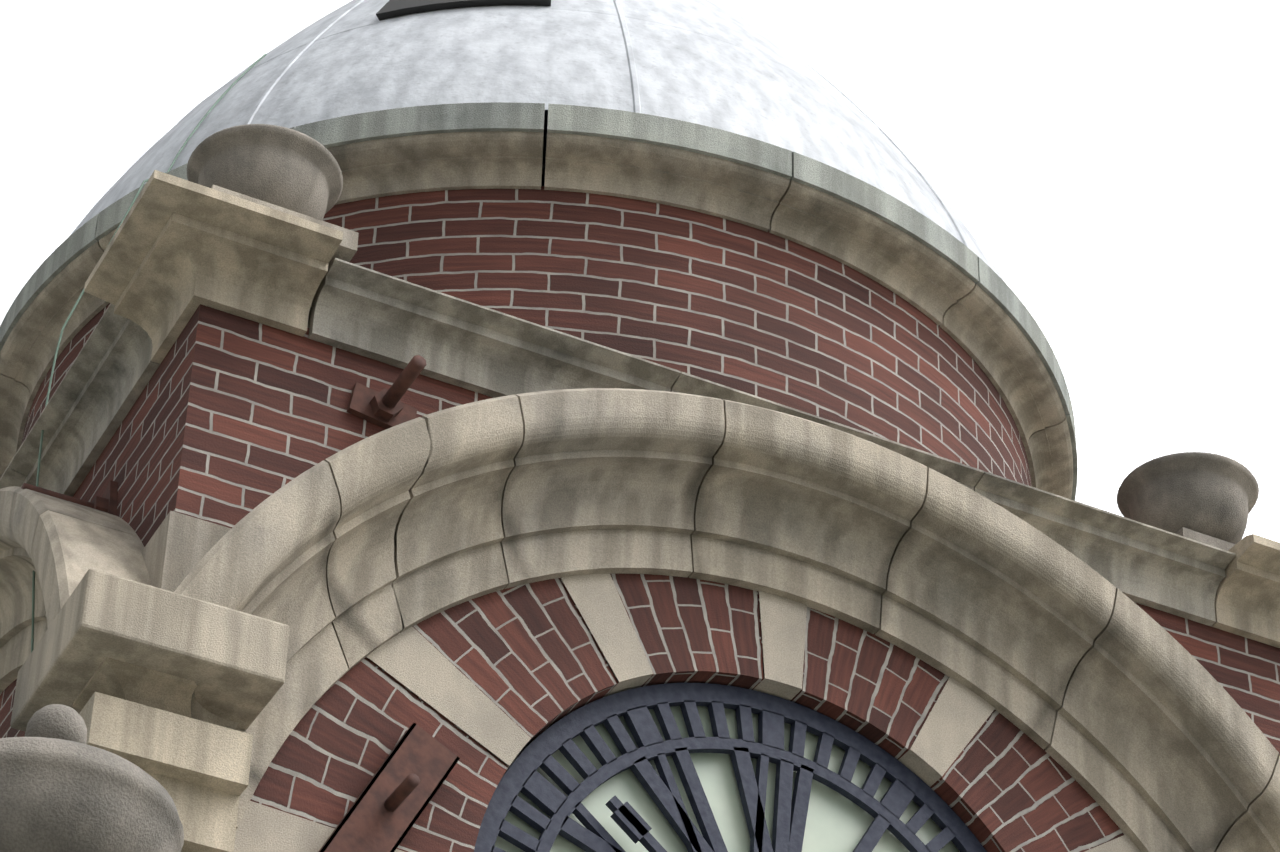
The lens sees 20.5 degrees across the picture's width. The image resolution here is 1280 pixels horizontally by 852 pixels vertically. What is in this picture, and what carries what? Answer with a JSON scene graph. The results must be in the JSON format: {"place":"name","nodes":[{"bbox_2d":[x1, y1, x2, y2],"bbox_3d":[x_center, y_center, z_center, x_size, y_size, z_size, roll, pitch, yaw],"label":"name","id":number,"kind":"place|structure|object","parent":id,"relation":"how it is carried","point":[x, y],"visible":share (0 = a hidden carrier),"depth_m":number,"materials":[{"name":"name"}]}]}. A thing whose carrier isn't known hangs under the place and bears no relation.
{"place":"outdoors","nodes":[
{"label":"outdoors","id":0,"kind":"place"},
{"bbox_2d":[0,704,183,851],"bbox_3d":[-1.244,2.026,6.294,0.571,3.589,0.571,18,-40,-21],"label":"urn","id":1,"kind":"object","parent":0,"point":[64,787],"visible":1,"depth_m":6.98,"materials":[{"name":"stone"}]},
{"bbox_2d":[0,305,199,737],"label":"wall","id":2,"kind":"structure","parent":0,"point":[139,459],"depth_m":13.43,"materials":[{"name":"brick"}]},
{"bbox_2d":[21,480,117,515],"bbox_3d":[-2.202,0.296,13.591,0.360,0.260,0.130,18,-55,-21],"label":"anchor","id":3,"kind":"object","parent":2,"relation":"attached to","point":[106,502],"visible":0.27,"depth_m":13.59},
{"bbox_2d":[0,486,151,744],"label":"stone arch","id":4,"kind":"structure","parent":2,"relation":"attached to","point":[59,547],"depth_m":13.06,"materials":[{"name":"stone"}]},
{"bbox_2d":[0,303,159,496],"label":"coping","id":5,"kind":"object","parent":2,"relation":"on","point":[101,387],"visible":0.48,"depth_m":14.12,"materials":[{"name":"grey stone"}]},
{"bbox_2d":[21,186,1031,485],"bbox_3d":[-0.554,0.994,16.458,4.800,1.440,4.800,18,-40,-21],"label":"drum","id":6,"kind":"object","parent":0,"point":[753,312],"visible":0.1,"depth_m":14.89,"materials":[{"name":"brick"}]},
{"bbox_2d":[0,102,1077,500],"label":"cornice","id":7,"kind":"structure","parent":6,"relation":"on","point":[712,142],"depth_m":15.08,"materials":[{"name":"grey stone"}]},
{"bbox_2d":[70,0,1004,281],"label":"dome","id":8,"kind":"structure","parent":7,"relation":"on","point":[526,54],"depth_m":15.65,"materials":[{"name":"metal"}]},
{"bbox_2d":[31,53,266,651],"bbox_3d":[-2.048,0.027,14.714,0.184,5.003,0.921,-29,-46,34],"label":"wire","id":9,"kind":"object","parent":8,"relation":"attached to","point":[82,293],"visible":0.65,"depth_m":14.71,"materials":[{"name":"green"}]},
{"bbox_2d":[376,0,550,20],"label":"dome hatch","id":10,"kind":"object","parent":8,"relation":"attached to","point":[392,9],"visible":0.95,"depth_m":16.06,"materials":[{"name":"black metal"}]},
{"bbox_2d":[180,0,878,128],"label":"dome laps","id":11,"kind":"object","parent":8,"relation":"attached to","point":[541,8],"visible":0.06,"depth_m":16.12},
{"bbox_2d":[244,0,968,247],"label":"dome ribs","id":12,"kind":"object","parent":8,"relation":"attached to","point":[631,64],"visible":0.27,"depth_m":15.89,"materials":[{"name":"white metal"}]},
{"bbox_2d":[0,0,1279,542],"label":"sky","id":13,"kind":"structure","parent":0,"point":[1116,163],"materials":[{"name":"white"}]},
{"bbox_2d":[487,658,917,764],"bbox_3d":[0.383,2.179,13.136,4.400,4.400,0.020,18,-40,-21],"label":"dial back","id":14,"kind":"object","parent":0,"point":[520,752],"depth_m":13.33,"materials":[{"name":"metal"}]},
{"bbox_2d":[175,304,1279,753],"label":"wall","id":15,"kind":"structure","parent":0,"point":[267,414],"depth_m":13.31,"materials":[{"name":"brick"}]},
{"bbox_2d":[347,355,426,428],"bbox_3d":[-0.906,-0.145,13.342,0.260,0.130,0.360,24,-42,-15],"label":"anchor","id":16,"kind":"object","parent":15,"relation":"attached to","point":[384,408],"visible":0.98,"depth_m":13.40,"materials":[{"name":"brown metal"}]},
{"bbox_2d":[84,170,1235,625],"bbox_3d":[0.210,0.042,14.216,4.912,0.310,0.760,18,-40,-21],"label":"coping","id":17,"kind":"object","parent":15,"relation":"on","point":[176,254],"visible":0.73,"depth_m":13.65,"materials":[{"name":"grey stone"}]},
{"bbox_2d":[187,124,342,220],"bbox_3d":[-1.480,-0.830,13.815,0.616,0.400,0.616,18,-40,-21],"label":"urn","id":18,"kind":"object","parent":17,"relation":"on","point":[291,169],"visible":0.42,"depth_m":13.70,"materials":[{"name":"stone"}]},
{"bbox_2d":[211,185,358,261],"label":"stone slab","id":19,"kind":"structure","parent":17,"relation":"on","point":[346,250],"depth_m":13.53,"materials":[{"name":"beige stone"}]},
{"bbox_2d":[88,388,1279,851],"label":"stone arch","id":20,"kind":"structure","parent":15,"relation":"attached to","point":[1130,718],"depth_m":13.78,"materials":[{"name":"stone"}]},
{"bbox_2d":[10,569,289,731],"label":"corner slab","id":21,"kind":"structure","parent":20,"relation":"on","point":[232,662],"depth_m":12.05,"materials":[{"name":"stone"}]},
{"bbox_2d":[141,511,230,591],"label":"stone block","id":22,"kind":"structure","parent":21,"relation":"on","point":[177,548],"depth_m":12.70,"materials":[{"name":"stone"}]},
{"bbox_2d":[234,573,1139,851],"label":"brick arch","id":23,"kind":"structure","parent":15,"relation":"attached to","point":[506,675],"depth_m":13.41,"materials":[{"name":"brick"}]},
{"bbox_2d":[319,723,459,851],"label":"metal plate","id":24,"kind":"object","parent":23,"relation":"attached to","point":[392,801],"visible":1,"depth_m":12.42,"materials":[{"name":"brown metal"}]},
{"bbox_2d":[474,683,986,851],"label":"clock","id":25,"kind":"object","parent":23,"relation":"attached to","point":[688,767],"visible":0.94,"depth_m":13.40,"materials":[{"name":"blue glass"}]},
{"bbox_2d":[1212,534,1279,647],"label":"coping","id":26,"kind":"object","parent":15,"relation":"on","point":[1247,601],"visible":0.23,"depth_m":15.00,"materials":[{"name":"grey stone"}]},
{"bbox_2d":[1117,452,1258,550],"bbox_3d":[2.385,0.451,15.318,0.616,0.400,0.616,18,-40,-21],"label":"urn","id":27,"kind":"object","parent":26,"relation":"on","point":[1208,498],"visible":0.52,"depth_m":15.19,"materials":[{"name":"stone"}]}
]}

